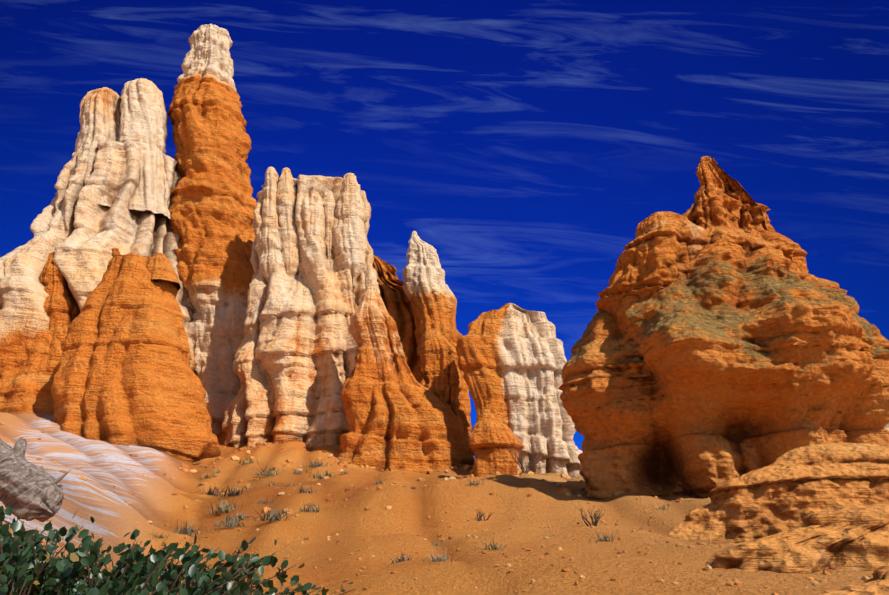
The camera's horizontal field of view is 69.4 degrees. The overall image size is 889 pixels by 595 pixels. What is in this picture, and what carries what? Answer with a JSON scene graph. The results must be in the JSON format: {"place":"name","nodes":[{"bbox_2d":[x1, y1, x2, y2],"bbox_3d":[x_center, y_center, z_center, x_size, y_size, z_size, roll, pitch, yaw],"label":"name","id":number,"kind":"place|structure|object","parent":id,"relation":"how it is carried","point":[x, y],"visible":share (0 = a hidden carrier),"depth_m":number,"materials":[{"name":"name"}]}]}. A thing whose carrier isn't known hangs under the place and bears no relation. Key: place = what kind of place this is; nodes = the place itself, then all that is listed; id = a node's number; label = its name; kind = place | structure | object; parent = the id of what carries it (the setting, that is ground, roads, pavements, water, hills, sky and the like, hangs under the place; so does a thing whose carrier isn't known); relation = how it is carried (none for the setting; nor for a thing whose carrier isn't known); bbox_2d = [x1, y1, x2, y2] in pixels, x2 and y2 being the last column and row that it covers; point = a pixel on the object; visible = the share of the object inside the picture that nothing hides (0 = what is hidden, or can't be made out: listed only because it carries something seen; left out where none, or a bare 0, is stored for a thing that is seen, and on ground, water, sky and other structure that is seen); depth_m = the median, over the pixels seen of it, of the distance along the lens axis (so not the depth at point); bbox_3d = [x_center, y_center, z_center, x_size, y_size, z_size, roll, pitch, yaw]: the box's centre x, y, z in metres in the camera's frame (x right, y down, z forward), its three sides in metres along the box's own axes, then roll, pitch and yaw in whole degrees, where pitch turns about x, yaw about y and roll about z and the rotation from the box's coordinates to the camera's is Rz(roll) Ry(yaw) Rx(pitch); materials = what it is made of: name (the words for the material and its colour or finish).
{"place":"outdoors","nodes":[
{"label":"outdoors","id":0,"kind":"place"},
{"bbox_2d":[159,542,174,568],"bbox_3d":[-2.925,2.746,6.734,0.282,0.413,0.310,1,-22,-2],"label":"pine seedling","id":1,"kind":"object","parent":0,"point":[165,545],"visible":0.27,"depth_m":6.78,"materials":[{"name":"brown plant"}]},
{"bbox_2d":[184,550,212,586],"bbox_3d":[-1.907,2.163,4.955,0.316,0.441,0.346,15,-26,-32],"label":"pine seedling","id":2,"kind":"object","parent":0,"point":[207,567],"visible":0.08,"depth_m":4.97,"materials":[{"name":"plant"}]},
{"bbox_2d":[243,555,263,593],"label":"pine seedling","id":3,"kind":"object","parent":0,"point":[252,576],"visible":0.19,"depth_m":3.83,"materials":[{"name":"plant"}]},
{"bbox_2d":[0,412,873,594],"bbox_3d":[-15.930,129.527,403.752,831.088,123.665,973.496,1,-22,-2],"label":"ground","id":4,"kind":"structure","parent":0,"point":[98,497],"depth_m":8.60,"materials":[{"name":"orange sand"}]},
{"bbox_2d":[0,438,70,521],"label":"log","id":5,"kind":"object","parent":4,"relation":"on","point":[29,491],"visible":1,"depth_m":3.83,"materials":[{"name":"grey wood"}]},
{"bbox_2d":[0,252,80,413],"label":"rock formation","id":6,"kind":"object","parent":4,"relation":"on","point":[25,386],"depth_m":22.04,"materials":[{"name":"orange stone"}]},
{"bbox_2d":[0,140,195,375],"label":"rock formation","id":7,"kind":"object","parent":4,"relation":"on","point":[78,230],"visible":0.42,"depth_m":25.43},
{"bbox_2d":[68,87,120,206],"bbox_3d":[-14.774,-6.451,28.505,3.652,6.767,2.758,1,-22,-2],"label":"hoodoo","id":8,"kind":"object","parent":7,"relation":"on","point":[99,116],"visible":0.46,"depth_m":28.18,"materials":[{"name":"beige stone"}]},
{"bbox_2d":[117,78,170,218],"bbox_3d":[-13.134,-6.511,28.406,3.340,7.130,2.139,1,-22,-2],"label":"hoodoo","id":9,"kind":"object","parent":7,"relation":"on","point":[143,119],"visible":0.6,"depth_m":27.90,"materials":[{"name":"beige stone"}]},
{"bbox_2d":[51,248,220,462],"bbox_3d":[-9.695,1.814,20.932,5.520,7.538,3.898,1,-22,-2],"label":"rock formation","id":10,"kind":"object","parent":4,"relation":"on","point":[124,373],"depth_m":19.53,"materials":[{"name":"orange stone"}]},
{"bbox_2d":[146,253,180,289],"bbox_3d":[-9.491,-0.949,21.820,1.248,1.193,1.122,1,-22,-2],"label":"rock","id":11,"kind":"object","parent":10,"relation":"attached to","point":[159,266],"visible":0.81,"depth_m":21.48,"materials":[{"name":"orange stone"}]},
{"bbox_2d":[0,506,355,594],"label":"bush","id":12,"kind":"object","parent":4,"relation":"on","point":[64,567],"depth_m":1.65,"materials":[{"name":"green plant"}]},
{"bbox_2d":[165,23,256,433],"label":"rock spire","id":13,"kind":"structure","parent":4,"relation":"on","point":[212,206],"depth_m":27.09,"materials":[{"name":"orange stone"}]},
{"bbox_2d":[222,175,379,448],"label":"hoodoo wall","id":14,"kind":"structure","parent":4,"relation":"on","point":[294,363],"depth_m":22.50,"materials":[{"name":"beige stone"}]},
{"bbox_2d":[259,167,284,282],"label":"rock spire","id":15,"kind":"structure","parent":14,"relation":"attached to","point":[270,241],"depth_m":24.33,"materials":[{"name":"beige stone"}]},
{"bbox_2d":[276,167,299,275],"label":"rock spire","id":16,"kind":"structure","parent":14,"relation":"attached to","point":[286,196],"depth_m":24.50,"materials":[{"name":"beige stone"}]},
{"bbox_2d":[305,191,325,257],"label":"rock spire","id":17,"kind":"structure","parent":14,"relation":"attached to","point":[317,229],"depth_m":24.50,"materials":[{"name":"beige stone"}]},
{"bbox_2d":[323,190,335,266],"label":"rock spire","id":18,"kind":"structure","parent":14,"relation":"attached to","point":[329,204],"depth_m":24.63,"materials":[{"name":"beige stone"}]},
{"bbox_2d":[333,173,368,285],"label":"rock spire","id":19,"kind":"structure","parent":14,"relation":"attached to","point":[350,214],"depth_m":24.47,"materials":[{"name":"beige stone"}]},
{"bbox_2d":[37,456,668,580],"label":"desert shrubs","id":20,"kind":"object","parent":4,"relation":"on","point":[225,507],"visible":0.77,"depth_m":10.34,"materials":[{"name":"green plant"}]},
{"bbox_2d":[337,284,474,473],"bbox_3d":[-1.193,2.525,20.166,4.207,6.534,2.630,1,-22,-2],"label":"rock formation","id":21,"kind":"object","parent":4,"relation":"on","point":[399,417],"depth_m":19.10,"materials":[{"name":"orange stone"}]},
{"bbox_2d":[372,255,471,436],"bbox_3d":[-1.654,3.359,30.718,5.989,11.921,2.750,1,-22,-2],"label":"rock formation","id":22,"kind":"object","parent":4,"relation":"on","point":[397,302],"depth_m":31.12,"materials":[{"name":"orange stone"}]},
{"bbox_2d":[402,231,462,397],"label":"rock spire","id":23,"kind":"structure","parent":4,"relation":"on","point":[430,295],"depth_m":29.49,"materials":[{"name":"white stone"}]},
{"bbox_2d":[0,419,868,594],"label":"slope pebbles","id":24,"kind":"object","parent":4,"relation":"on","point":[563,490],"visible":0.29,"depth_m":9.69,"materials":[{"name":"stone"}]},
{"bbox_2d":[420,329,469,444],"bbox_3d":[-0.117,3.513,20.047,1.761,5.327,1.440,10,-24,-23],"label":"rock formation","id":25,"kind":"object","parent":4,"relation":"on","point":[439,370],"visible":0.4,"depth_m":20.25,"materials":[{"name":"orange stone"}]},
{"bbox_2d":[476,508,491,521],"bbox_3d":[0.567,3.021,8.915,0.278,0.210,0.175,-6,-23,16],"label":"dead shrub","id":26,"kind":"object","parent":4,"relation":"on","point":[480,515],"visible":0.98,"depth_m":8.91,"materials":[{"name":"plant"}]},
{"bbox_2d":[469,409,523,476],"bbox_3d":[1.359,4.015,16.523,1.241,2.328,1.244,-14,-26,31],"label":"rock formation","id":27,"kind":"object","parent":4,"relation":"on","point":[488,445],"depth_m":16.26,"materials":[{"name":"orange stone"}]},
{"bbox_2d":[456,303,582,477],"bbox_3d":[2.316,3.076,18.779,3.892,6.170,2.114,1,-22,-2],"label":"rock formation","id":28,"kind":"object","parent":4,"relation":"on","point":[512,360],"depth_m":18.42,"materials":[{"name":"white stone"}]},
{"bbox_2d":[503,424,540,473],"bbox_3d":[1.861,3.558,15.165,1.075,1.265,0.638,-8,-23,18],"label":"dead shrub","id":29,"kind":"object","parent":4,"relation":"on","point":[526,471],"visible":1,"depth_m":14.89,"materials":[{"name":"plant"}]},
{"bbox_2d":[578,501,604,525],"bbox_3d":[1.741,2.609,7.728,0.355,0.328,0.276,1,-22,-2],"label":"dead shrub","id":30,"kind":"object","parent":4,"relation":"on","point":[596,518],"visible":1,"depth_m":7.67,"materials":[{"name":"brown plant"}]},
{"bbox_2d":[558,156,888,499],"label":"hoodoo","id":31,"kind":"object","parent":4,"relation":"on","point":[759,347],"visible":0.69,"depth_m":9.69,"materials":[{"name":"orange stone"}]},
{"bbox_2d":[596,211,708,377],"bbox_3d":[3.423,-0.052,10.879,2.353,3.170,1.695,1,-22,-2],"label":"rock outcrop","id":32,"kind":"object","parent":31,"relation":"attached to","point":[659,246],"visible":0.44,"depth_m":10.67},
{"bbox_2d":[667,443,888,542],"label":"rock ledge","id":33,"kind":"object","parent":4,"relation":"on","point":[788,490],"visible":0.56,"depth_m":7.09,"materials":[{"name":"orange stone"}]},
{"bbox_2d":[704,504,888,573],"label":"rock ledge","id":34,"kind":"object","parent":4,"relation":"on","point":[856,538],"visible":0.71,"depth_m":4.05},
{"bbox_2d":[808,565,888,594],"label":"rock","id":35,"kind":"object","parent":4,"relation":"on","point":[877,583],"visible":1,"depth_m":2.87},
{"bbox_2d":[0,0,888,458],"label":"sky","id":36,"kind":"structure","parent":0,"point":[527,143],"materials":[{"name":"blue"}]}
]}

